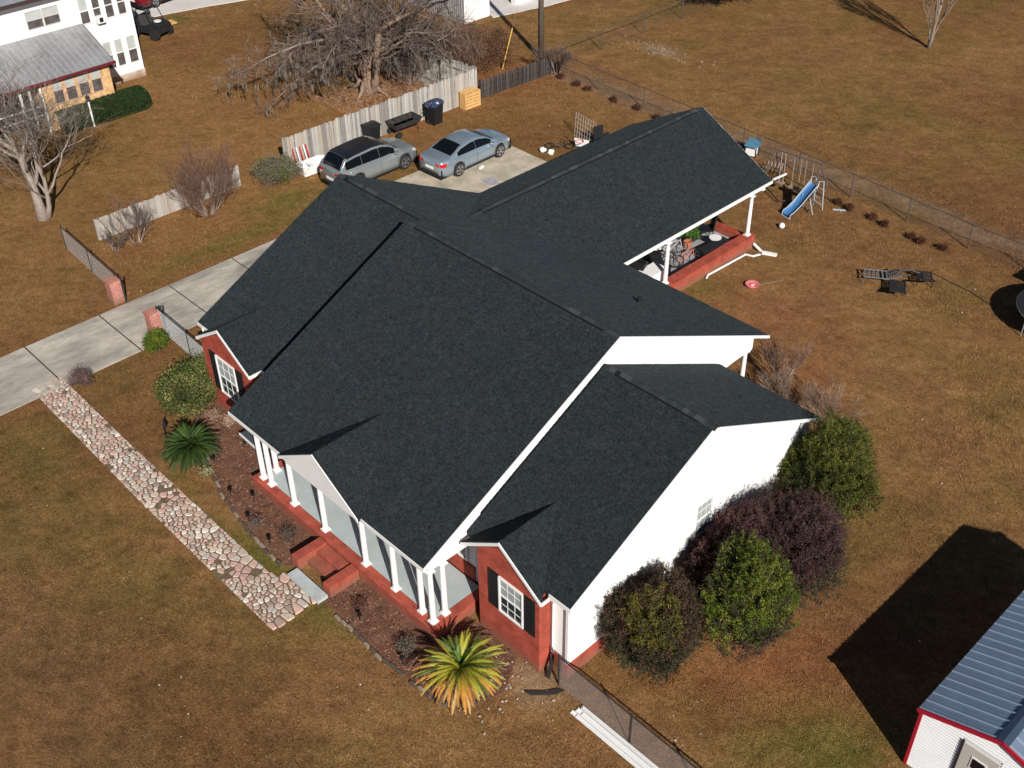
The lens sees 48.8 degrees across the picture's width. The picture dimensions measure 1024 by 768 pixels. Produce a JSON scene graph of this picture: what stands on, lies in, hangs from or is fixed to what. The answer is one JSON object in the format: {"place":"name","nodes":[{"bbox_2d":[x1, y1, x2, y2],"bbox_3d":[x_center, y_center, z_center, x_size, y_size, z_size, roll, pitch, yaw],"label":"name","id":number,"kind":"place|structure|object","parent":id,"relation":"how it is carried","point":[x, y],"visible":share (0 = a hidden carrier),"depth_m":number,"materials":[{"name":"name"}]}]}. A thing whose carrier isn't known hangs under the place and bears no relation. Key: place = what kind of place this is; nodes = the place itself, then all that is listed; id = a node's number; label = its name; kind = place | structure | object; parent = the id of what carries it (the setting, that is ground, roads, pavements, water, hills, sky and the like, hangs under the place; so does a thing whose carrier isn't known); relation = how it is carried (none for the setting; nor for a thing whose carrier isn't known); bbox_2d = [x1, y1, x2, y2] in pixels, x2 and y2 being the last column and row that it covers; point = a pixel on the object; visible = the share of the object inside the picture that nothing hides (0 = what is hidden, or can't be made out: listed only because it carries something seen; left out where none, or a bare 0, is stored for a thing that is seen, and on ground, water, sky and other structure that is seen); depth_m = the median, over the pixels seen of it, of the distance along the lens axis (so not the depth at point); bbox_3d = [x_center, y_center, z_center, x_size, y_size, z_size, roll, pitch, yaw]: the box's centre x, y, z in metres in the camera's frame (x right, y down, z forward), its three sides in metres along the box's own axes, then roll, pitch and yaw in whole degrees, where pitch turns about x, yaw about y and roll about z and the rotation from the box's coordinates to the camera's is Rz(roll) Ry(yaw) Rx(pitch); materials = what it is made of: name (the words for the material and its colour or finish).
{"place":"outdoors","nodes":[
{"label":"outdoors","id":0,"kind":"place"},
{"bbox_2d":[32,377,315,629],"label":"stone path","id":1,"kind":"structure","parent":0,"point":[270,599],"depth_m":35.34,"materials":[{"name":"stone"}]},
{"bbox_2d":[287,568,327,603],"bbox_3d":[-5.958,5.878,32.913,0.360,0.120,1.500,-31,47,-33],"label":"concrete step","id":2,"kind":"object","parent":1,"relation":"on","point":[307,585],"visible":1,"depth_m":32.84,"materials":[{"name":"concrete"}]},
{"bbox_2d":[131,0,244,16],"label":"neighbour driveway","id":3,"kind":"structure","parent":0,"point":[169,7],"depth_m":72.66,"materials":[{"name":"concrete"}]},
{"bbox_2d":[130,0,166,8],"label":"red car","id":4,"kind":"object","parent":3,"relation":"on","point":[136,3],"visible":0.85,"depth_m":71.85,"materials":[{"name":"paint"}]},
{"bbox_2d":[0,146,547,415],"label":"driveway","id":5,"kind":"structure","parent":0,"point":[106,339],"depth_m":43.94,"materials":[{"name":"concrete"}]},
{"bbox_2d":[419,128,510,179],"bbox_3d":[-2.206,-11.347,54.194,2.200,1.425,4.812,30,47,34],"label":"parked sedan","id":6,"kind":"object","parent":5,"relation":"on","point":[457,152],"visible":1,"depth_m":53.33,"materials":[{"name":"silver metal"}]},
{"bbox_2d":[0,0,1023,767],"bbox_3d":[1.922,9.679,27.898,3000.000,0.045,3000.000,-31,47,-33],"label":"ground","id":7,"kind":"structure","parent":0,"point":[880,352],"depth_m":40.45,"materials":[{"name":"plant"}]},
{"bbox_2d":[0,47,123,221],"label":"bare tree","id":8,"kind":"object","parent":7,"relation":"on","point":[43,212],"visible":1,"depth_m":48.58,"materials":[{"name":"grey plant"}]},
{"bbox_2d":[0,0,145,136],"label":"white house","id":9,"kind":"structure","parent":7,"relation":"on","point":[77,39],"depth_m":58.19,"materials":[{"name":"paint"}]},
{"bbox_2d":[24,8,44,30],"bbox_3d":[-24.517,-18.699,57.981,0.870,0.920,0.050,-31,47,-33],"label":"window","id":10,"kind":"structure","parent":9,"relation":"in","point":[34,20],"depth_m":57.99,"materials":[{"name":"grey glass"}]},
{"bbox_2d":[40,4,60,25],"bbox_3d":[-23.862,-19.090,58.478,0.870,0.920,0.050,-31,47,-33],"label":"window","id":11,"kind":"structure","parent":9,"relation":"in","point":[50,14],"depth_m":58.47,"materials":[{"name":"grey glass"}]},
{"bbox_2d":[50,80,66,104],"bbox_3d":[-22.953,-14.851,57.104,0.560,1.400,0.050,-31,47,-33],"label":"window","id":12,"kind":"structure","parent":9,"relation":"in","point":[55,83],"depth_m":57.13,"materials":[{"name":"grey glass"}]},
{"bbox_2d":[63,76,78,100],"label":"window","id":13,"kind":"structure","parent":9,"relation":"in","point":[68,82],"depth_m":57.52,"materials":[{"name":"grey glass"}]},
{"bbox_2d":[76,0,91,24],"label":"window","id":14,"kind":"structure","parent":9,"relation":"in","point":[82,6],"depth_m":59.61,"materials":[{"name":"grey glass"}]},
{"bbox_2d":[76,72,91,96],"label":"window","id":15,"kind":"structure","parent":9,"relation":"in","point":[80,76],"depth_m":57.92,"materials":[{"name":"grey glass"}]},
{"bbox_2d":[90,0,101,21],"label":"window","id":16,"kind":"structure","parent":9,"relation":"in","point":[95,5],"depth_m":59.98,"materials":[{"name":"grey glass"}]},
{"bbox_2d":[88,68,103,92],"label":"window","id":17,"kind":"structure","parent":9,"relation":"in","point":[97,82],"depth_m":58.33,"materials":[{"name":"grey glass"}]},
{"bbox_2d":[102,0,114,17],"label":"window","id":18,"kind":"structure","parent":9,"relation":"in","point":[108,4],"depth_m":60.49,"materials":[{"name":"grey glass"}]},
{"bbox_2d":[101,41,115,69],"bbox_3d":[-21.991,-17.908,61.619,0.500,1.500,0.050,-31,47,-33],"label":"window","id":19,"kind":"structure","parent":9,"relation":"in","point":[107,45],"depth_m":61.49,"materials":[{"name":"grey glass"}]},
{"bbox_2d":[113,38,126,66],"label":"window","id":20,"kind":"structure","parent":9,"relation":"in","point":[118,45],"depth_m":61.99,"materials":[{"name":"grey glass"}]},
{"bbox_2d":[115,0,126,14],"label":"window","id":21,"kind":"structure","parent":9,"relation":"in","point":[121,6],"depth_m":60.94,"materials":[{"name":"grey glass"}]},
{"bbox_2d":[125,34,139,62],"bbox_3d":[-20.965,-18.519,62.397,0.550,1.500,0.050,-31,47,-33],"label":"window","id":22,"kind":"structure","parent":9,"relation":"in","point":[130,39],"depth_m":62.40,"materials":[{"name":"grey glass"}]},
{"bbox_2d":[64,362,94,386],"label":"dry bush","id":23,"kind":"object","parent":7,"relation":"on","point":[83,376],"visible":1,"depth_m":40.53,"materials":[{"name":"brown plant"}]},
{"bbox_2d":[59,225,114,279],"bbox_3d":[-17.429,-5.104,46.582,0.068,1.195,5.124,-28,45,-31],"label":"chain link fence","id":24,"kind":"object","parent":7,"relation":"on","point":[88,258],"visible":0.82,"depth_m":46.76,"materials":[{"name":"grey metal"}]},
{"bbox_2d":[53,84,152,134],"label":"hedge","id":25,"kind":"object","parent":7,"relation":"on","point":[132,98],"visible":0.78,"depth_m":58.79,"materials":[{"name":"green plant"}]},
{"bbox_2d":[103,276,124,305],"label":"brick pillar","id":26,"kind":"structure","parent":7,"relation":"on","point":[114,289],"depth_m":44.71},
{"bbox_2d":[100,231,127,252],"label":"bare shrub","id":27,"kind":"object","parent":7,"relation":"on","point":[112,245],"visible":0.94,"depth_m":47.89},
{"bbox_2d":[97,192,158,245],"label":"bare shrub","id":28,"kind":"object","parent":7,"relation":"on","point":[138,213],"visible":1,"depth_m":48.06,"materials":[{"name":"plant"}]},
{"bbox_2d":[142,306,163,332],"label":"brick pillar","id":29,"kind":"structure","parent":7,"relation":"on","point":[152,316],"depth_m":42.83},
{"bbox_2d":[133,3,173,40],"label":"utility buggy","id":30,"kind":"object","parent":7,"relation":"on","point":[154,28],"visible":0.89,"depth_m":67.84,"materials":[{"name":"metal"}]},
{"bbox_2d":[141,326,171,354],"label":"round bush","id":31,"kind":"object","parent":7,"relation":"on","point":[157,339],"visible":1,"depth_m":42.09,"materials":[{"name":"green plant"}]},
{"bbox_2d":[93,165,240,239],"bbox_3d":[-15.310,-8.202,50.694,7.240,1.063,0.184,-31,47,-33],"label":"wood fence","id":32,"kind":"object","parent":7,"relation":"on","point":[161,207],"visible":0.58,"depth_m":50.19,"materials":[{"name":"grey wood"}]},
{"bbox_2d":[155,305,204,360],"bbox_3d":[-11.967,-1.493,41.765,0.068,1.195,4.570,-29,46,-32],"label":"chain link fence","id":33,"kind":"object","parent":7,"relation":"on","point":[176,334],"visible":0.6,"depth_m":42.06,"materials":[{"name":"metal"}]},
{"bbox_2d":[149,350,219,421],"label":"garden shrub","id":34,"kind":"object","parent":7,"relation":"on","point":[190,385],"visible":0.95,"depth_m":38.84,"materials":[{"name":"green plant"}]},
{"bbox_2d":[159,422,222,475],"bbox_3d":[-10.468,2.080,36.940,2.172,1.355,2.154,-31,47,-33],"label":"sago palm","id":35,"kind":"object","parent":7,"relation":"on","point":[189,443],"visible":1,"depth_m":36.63,"materials":[{"name":"plant"}]},
{"bbox_2d":[151,131,243,217],"bbox_3d":[-13.659,-9.097,49.593,3.710,3.916,4.934,-31,47,-33],"label":"bare shrub","id":36,"kind":"object","parent":7,"relation":"on","point":[192,186],"visible":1,"depth_m":49.78,"materials":[{"name":"plant"}]},
{"bbox_2d":[250,151,306,190],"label":"driveway bush","id":37,"kind":"object","parent":7,"relation":"on","point":[278,171],"visible":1,"depth_m":52.46,"materials":[{"name":"green plant"}]},
{"bbox_2d":[294,155,324,176],"bbox_3d":[-9.453,-10.364,53.776,1.600,0.490,0.840,-29,46,-32],"label":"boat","id":38,"kind":"object","parent":7,"relation":"on","point":[311,164],"visible":0.69,"depth_m":53.62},
{"bbox_2d":[193,404,477,705],"bbox_3d":[-6.596,4.873,34.285,1.760,0.090,16.311,-26,44,-29],"label":"bed edging","id":39,"kind":"object","parent":7,"relation":"on","point":[351,629],"visible":0.81,"depth_m":31.81,"materials":[{"name":"stone"}]},
{"bbox_2d":[207,0,491,118],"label":"old tree","id":40,"kind":"object","parent":7,"relation":"on","point":[376,45],"visible":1,"depth_m":58.35,"materials":[{"name":"brown plant"}]},
{"bbox_2d":[198,401,516,703],"bbox_3d":[-5.846,4.618,34.678,3.222,0.070,16.328,-27,45,-30],"label":"flower bed","id":41,"kind":"object","parent":7,"relation":"on","point":[360,582],"visible":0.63,"depth_m":32.59,"materials":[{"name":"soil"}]},
{"bbox_2d":[202,407,224,422],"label":"bed plant","id":42,"kind":"object","parent":41,"relation":"on","point":[213,417],"visible":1,"depth_m":38.97,"materials":[{"name":"beige plant"}]},
{"bbox_2d":[239,430,269,455],"bbox_3d":[-8.576,1.978,37.774,0.510,0.460,1.140,-29,46,-32],"label":"garden bench","id":43,"kind":"object","parent":41,"relation":"on","point":[247,436],"visible":0.43,"depth_m":37.66,"materials":[{"name":"wood"}]},
{"bbox_2d":[278,523,301,545],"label":"bed plant","id":44,"kind":"object","parent":41,"relation":"on","point":[289,534],"visible":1,"depth_m":34.30,"materials":[{"name":"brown plant"}]},
{"bbox_2d":[350,596,368,612],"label":"bed plant","id":45,"kind":"object","parent":41,"relation":"on","point":[359,603],"visible":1,"depth_m":32.19,"materials":[{"name":"brown plant"}]},
{"bbox_2d":[392,633,417,656],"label":"bed plant","id":46,"kind":"object","parent":41,"relation":"on","point":[402,647],"visible":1,"depth_m":30.86,"materials":[{"name":"grey plant"}]},
{"bbox_2d":[411,628,507,714],"bbox_3d":[-1.290,7.461,29.684,2.454,1.425,2.465,14,40,19],"label":"sago palm","id":47,"kind":"object","parent":41,"relation":"on","point":[460,664],"visible":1,"depth_m":29.37,"materials":[{"name":"plant"}]},
{"bbox_2d":[319,136,417,184],"bbox_3d":[-6.731,-10.727,53.318,4.762,1.681,2.200,-32,47,-34],"label":"parked wagon","id":48,"kind":"object","parent":7,"relation":"on","point":[368,157],"visible":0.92,"depth_m":52.48,"materials":[{"name":"silver metal"}]},
{"bbox_2d":[361,120,380,138],"bbox_3d":[-6.957,-12.357,55.880,0.739,1.150,0.765,-31,47,-33],"label":"rubbish bin","id":49,"kind":"object","parent":7,"relation":"on","point":[371,128],"visible":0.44,"depth_m":55.52,"materials":[{"name":"plastic"}]},
{"bbox_2d":[313,67,429,116],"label":"leaf litter","id":50,"kind":"object","parent":7,"relation":"on","point":[338,99],"visible":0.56,"depth_m":61.00,"materials":[{"name":"plant"}]},
{"bbox_2d":[281,68,476,169],"bbox_3d":[-6.311,-13.408,56.723,12.143,1.785,0.198,-30,46,-32],"label":"wood fence","id":51,"kind":"object","parent":7,"relation":"on","point":[320,143],"visible":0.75,"depth_m":56.02,"materials":[{"name":"grey wood"}]},
{"bbox_2d":[385,109,423,138],"bbox_3d":[-5.292,-13.176,57.197,2.198,0.816,0.898,-29,46,-32],"label":"garden cart","id":52,"kind":"object","parent":7,"relation":"on","point":[403,121],"visible":1,"depth_m":57.03,"materials":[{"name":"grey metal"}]},
{"bbox_2d":[363,10,457,70],"bbox_3d":[-5.967,-19.959,64.424,5.553,2.864,6.105,-31,47,-33],"label":"roadside bush","id":53,"kind":"object","parent":7,"relation":"on","point":[419,19],"visible":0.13,"depth_m":64.03,"materials":[{"name":"brown plant"}]},
{"bbox_2d":[384,42,436,85],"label":"bare shrub","id":54,"kind":"object","parent":7,"relation":"on","point":[415,72],"visible":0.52,"depth_m":61.28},
{"bbox_2d":[424,99,442,124],"bbox_3d":[-3.998,-13.874,57.831,0.734,1.117,0.683,27,46,32],"label":"rubbish bin","id":55,"kind":"object","parent":7,"relation":"on","point":[434,116],"visible":0.86,"depth_m":57.66,"materials":[{"name":"plastic"}]},
{"bbox_2d":[424,98,443,108],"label":"rubbish bags","id":56,"kind":"object","parent":55,"relation":"on","point":[435,102],"visible":1,"depth_m":57.25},
{"bbox_2d":[407,50,476,83],"bbox_3d":[-3.785,-16.834,61.137,4.850,1.796,0.196,24,44,29],"label":"wood fence","id":57,"kind":"object","parent":7,"relation":"on","point":[456,71],"visible":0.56,"depth_m":61.09,"materials":[{"name":"wood"}]},
{"bbox_2d":[411,0,489,23],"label":"house","id":58,"kind":"structure","parent":7,"relation":"on","point":[483,9],"depth_m":69.69,"materials":[{"name":"paint"}]},
{"bbox_2d":[434,18,490,75],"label":"bare shrub","id":59,"kind":"object","parent":7,"relation":"on","point":[467,41],"visible":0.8,"depth_m":61.88,"materials":[{"name":"plant"}]},
{"bbox_2d":[459,86,480,109],"bbox_3d":[-2.226,-15.044,59.532,1.050,0.870,0.545,-29,46,-32],"label":"wood pallet","id":60,"kind":"object","parent":7,"relation":"on","point":[466,96],"visible":1,"depth_m":59.33,"materials":[{"name":"brown wood"}]},
{"bbox_2d":[434,14,524,75],"bbox_3d":[-1.918,-19.398,64.171,5.535,2.187,5.833,-31,47,-33],"label":"roadside bush","id":61,"kind":"object","parent":7,"relation":"on","point":[494,40],"visible":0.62,"depth_m":63.61,"materials":[{"name":"brown plant"}]},
{"bbox_2d":[195,107,820,678],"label":"brick house","id":62,"kind":"structure","parent":7,"relation":"on","point":[537,411],"depth_m":33.36,"materials":[{"name":"black"}]},
{"bbox_2d":[214,354,239,401],"bbox_3d":[-9.541,-0.121,37.991,0.060,1.550,1.150,-31,47,-33],"label":"window","id":63,"kind":"structure","parent":62,"relation":"in","point":[226,373],"depth_m":37.99,"materials":[{"name":"white glass"}]},
{"bbox_2d":[498,576,523,628],"bbox_3d":[-0.027,5.757,29.766,0.060,1.320,0.920,-31,47,-33],"label":"window","id":64,"kind":"structure","parent":62,"relation":"in","point":[510,600],"depth_m":29.76,"materials":[{"name":"white glass"}]},
{"bbox_2d":[628,259,647,270],"bbox_3d":[5.011,-4.454,45.061,1.350,1.050,0.640,16,41,21],"label":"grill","id":65,"kind":"object","parent":62,"relation":"on","point":[640,265],"visible":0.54,"depth_m":44.65,"materials":[{"name":"metal"}]},
{"bbox_2d":[639,250,661,260],"bbox_3d":[5.585,-5.114,46.240,0.960,0.650,0.560,27,45,31],"label":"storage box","id":66,"kind":"object","parent":62,"relation":"on","point":[654,255],"visible":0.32,"depth_m":45.90,"materials":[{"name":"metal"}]},
{"bbox_2d":[638,261,663,280],"bbox_3d":[5.483,-4.153,44.840,1.240,0.830,0.680,-31,47,-33],"label":"storage chest","id":67,"kind":"object","parent":62,"relation":"on","point":[654,270],"visible":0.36,"depth_m":44.63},
{"bbox_2d":[681,225,702,248],"bbox_3d":[7.358,-6.364,47.112,1.117,1.533,1.116,-31,47,-33],"label":"plant pot","id":68,"kind":"object","parent":62,"relation":"on","point":[690,234],"visible":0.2,"depth_m":47.04,"materials":[{"name":"ceramic"}]},
{"bbox_2d":[692,494,713,540],"bbox_3d":[5.388,3.756,31.863,0.750,1.300,0.060,-31,47,-33],"label":"window","id":69,"kind":"structure","parent":62,"relation":"in","point":[703,514],"depth_m":31.83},
{"bbox_2d":[700,215,717,240],"bbox_3d":[8.287,-6.730,47.887,0.657,1.150,0.560,-3,38,-3],"label":"patio chair","id":70,"kind":"object","parent":62,"relation":"on","point":[710,227],"visible":0.73,"depth_m":47.83,"materials":[{"name":"metal"}]},
{"bbox_2d":[697,236,729,258],"bbox_3d":[8.359,-5.597,46.966,1.560,0.470,0.410,-27,45,-30],"label":"storage box","id":71,"kind":"object","parent":62,"relation":"on","point":[706,249],"visible":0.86,"depth_m":46.70,"materials":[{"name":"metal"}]},
{"bbox_2d":[479,57,552,97],"bbox_3d":[0.299,-16.787,61.617,5.299,1.042,0.177,-28,45,-31],"label":"slat fence","id":72,"kind":"object","parent":7,"relation":"on","point":[519,78],"visible":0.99,"depth_m":61.49,"materials":[{"name":"wood"}]},
{"bbox_2d":[502,0,543,68],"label":"utility pole","id":73,"kind":"object","parent":7,"relation":"on","point":[540,24],"visible":0.83,"depth_m":63.57,"materials":[{"name":"brown wood"}]},
{"bbox_2d":[524,688,563,695],"bbox_3d":[0.849,8.152,29.871,1.080,0.050,0.162,-3,38,-3],"label":"splash block","id":74,"kind":"object","parent":7,"relation":"on","point":[551,692],"depth_m":29.84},
{"bbox_2d":[530,42,574,73],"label":"bare shrub","id":75,"kind":"object","parent":7,"relation":"on","point":[551,53],"visible":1,"depth_m":62.38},
{"bbox_2d":[574,112,608,142],"bbox_3d":[3.937,-12.696,56.029,0.950,1.262,1.671,-23,43,-26],"label":"wire panel","id":76,"kind":"object","parent":7,"relation":"on","point":[597,133],"visible":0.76,"depth_m":55.45,"materials":[{"name":"metal"}]},
{"bbox_2d":[570,710,641,767],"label":"gutter length","id":77,"kind":"object","parent":7,"relation":"on","point":[605,739],"visible":1,"depth_m":28.64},
{"bbox_2d":[575,707,650,767],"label":"gutter length","id":78,"kind":"object","parent":7,"relation":"on","point":[613,739],"visible":1,"depth_m":28.65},
{"bbox_2d":[581,706,658,767],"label":"gutter length","id":79,"kind":"object","parent":7,"relation":"on","point":[620,738],"visible":1,"depth_m":28.67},
{"bbox_2d":[558,654,696,767],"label":"chain link fence","id":80,"kind":"object","parent":7,"relation":"on","point":[631,722],"visible":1,"depth_m":28.40,"materials":[{"name":"grey metal"}]},
{"bbox_2d":[557,0,721,66],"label":"chain link fence","id":81,"kind":"object","parent":7,"relation":"on","point":[632,24],"visible":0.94,"depth_m":67.08,"materials":[{"name":"metal"}]},
{"bbox_2d":[594,561,707,691],"bbox_3d":[3.791,6.232,29.836,3.382,3.118,2.877,-31,47,-33],"label":"shrub","id":82,"kind":"object","parent":7,"relation":"on","point":[652,620],"visible":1,"depth_m":29.11,"materials":[{"name":"green plant"}]},
{"bbox_2d":[677,497,773,604],"bbox_3d":[6.235,4.773,31.998,3.971,2.750,2.396,-31,47,-33],"label":"shrub","id":83,"kind":"object","parent":7,"relation":"on","point":[706,548],"visible":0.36,"depth_m":31.39,"materials":[{"name":"purple plant"}]},
{"bbox_2d":[706,253,760,278],"bbox_3d":[9.028,-4.960,46.721,3.073,0.099,0.473,-24,43,-27],"label":"loose downspout","id":84,"kind":"object","parent":7,"relation":"on","point":[730,262],"visible":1,"depth_m":46.83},
{"bbox_2d":[696,528,802,664],"bbox_3d":[6.059,5.661,29.978,3.352,3.794,2.890,-31,47,-33],"label":"shrub","id":85,"kind":"object","parent":7,"relation":"on","point":[749,597],"visible":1,"depth_m":29.35,"materials":[{"name":"green plant"}]},
{"bbox_2d":[744,137,760,157],"bbox_3d":[11.608,-11.414,54.603,0.702,0.780,0.554,20,42,25],"label":"play table","id":86,"kind":"object","parent":7,"relation":"on","point":[752,149],"visible":0.93,"depth_m":54.53,"materials":[{"name":"blue plastic"}]},
{"bbox_2d":[760,336,815,387],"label":"bare shrub","id":87,"kind":"object","parent":7,"relation":"on","point":[776,360],"visible":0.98,"depth_m":39.70,"materials":[{"name":"plant"}]},
{"bbox_2d":[758,360,819,406],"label":"bare shrub","id":88,"kind":"object","parent":7,"relation":"on","point":[781,393],"visible":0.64,"depth_m":38.57,"materials":[{"name":"plant"}]},
{"bbox_2d":[556,52,1023,270],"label":"chain link fence","id":89,"kind":"object","parent":7,"relation":"on","point":[853,177],"visible":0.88,"depth_m":51.72,"materials":[{"name":"metal"}]},
{"bbox_2d":[739,482,853,616],"bbox_3d":[7.960,4.351,31.985,3.965,3.397,3.905,-31,47,-33],"label":"shrub","id":90,"kind":"object","parent":7,"relation":"on","point":[806,533],"visible":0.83,"depth_m":31.08,"materials":[{"name":"purple plant"}]},
{"bbox_2d":[765,148,829,212],"bbox_3d":[12.741,-9.311,50.814,1.955,2.047,2.808,-31,47,-33],"label":"swing set","id":91,"kind":"object","parent":7,"relation":"on","point":[790,186],"visible":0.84,"depth_m":50.87,"materials":[{"name":"metal"}]},
{"bbox_2d":[781,176,824,218],"bbox_3d":[12.918,-8.205,49.830,1.911,1.512,0.769,-19,41,-22],"label":"slide","id":92,"kind":"object","parent":7,"relation":"on","point":[793,207],"visible":1,"depth_m":49.96,"materials":[{"name":"plastic"}]},
{"bbox_2d":[774,407,883,530],"bbox_3d":[9.459,2.438,34.027,3.267,3.908,4.086,-1,37,0],"label":"shrub","id":93,"kind":"object","parent":7,"relation":"on","point":[834,457],"visible":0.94,"depth_m":33.05,"materials":[{"name":"green plant"}]},
{"bbox_2d":[797,374,868,425],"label":"bare shrub","id":94,"kind":"object","parent":7,"relation":"on","point":[834,402],"visible":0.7,"depth_m":37.81,"materials":[{"name":"plant"}]},
{"bbox_2d":[861,268,901,285],"bbox_3d":[14.896,-4.365,45.566,1.489,0.510,0.640,6,38,9],"label":"slatted lounger","id":95,"kind":"object","parent":7,"relation":"on","point":[887,274],"visible":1,"depth_m":45.50,"materials":[{"name":"grey plastic"}]},
{"bbox_2d":[888,279,905,295],"bbox_3d":[15.265,-3.763,44.788,0.640,0.492,1.300,9,39,13],"label":"slatted lounger","id":96,"kind":"object","parent":7,"relation":"on","point":[897,288],"visible":1,"depth_m":44.81,"materials":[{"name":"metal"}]},
{"bbox_2d":[914,270,935,287],"bbox_3d":[16.526,-4.222,45.231,0.640,0.652,1.331,6,38,9],"label":"slatted lounger","id":97,"kind":"object","parent":7,"relation":"on","point":[926,279],"visible":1,"depth_m":45.34,"materials":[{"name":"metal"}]},
{"bbox_2d":[923,0,956,48],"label":"bare tree","id":98,"kind":"object","parent":7,"relation":"on","point":[937,14],"visible":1,"depth_m":64.34,"materials":[{"name":"grey plant"}]},
{"bbox_2d":[903,590,1023,767],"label":"metal shed","id":99,"kind":"structure","parent":7,"relation":"on","point":[970,710],"depth_m":26.79,"materials":[{"name":"blue metal"}]},
{"bbox_2d":[952,738,999,767],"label":"door","id":100,"kind":"structure","parent":99,"relation":"in","point":[967,756],"depth_m":26.21,"materials":[{"name":"white wood"}]},
{"bbox_2d":[1016,290,1023,336],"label":"trampoline","id":101,"kind":"object","parent":7,"relation":"on","point":[1020,302],"visible":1,"depth_m":42.81,"materials":[{"name":"fabric"}]},
{"bbox_2d":[489,0,567,17],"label":"pale paving","id":102,"kind":"structure","parent":0,"point":[506,7],"depth_m":71.87,"materials":[{"name":"concrete"}]},
{"bbox_2d":[42,35,1017,755],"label":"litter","id":103,"kind":"object","parent":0,"point":[512,661],"visible":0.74,"depth_m":30.30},
{"bbox_2d":[135,0,1023,532],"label":"field grass","id":104,"kind":"structure","parent":0,"point":[757,138],"depth_m":60.09,"materials":[{"name":"plant"}]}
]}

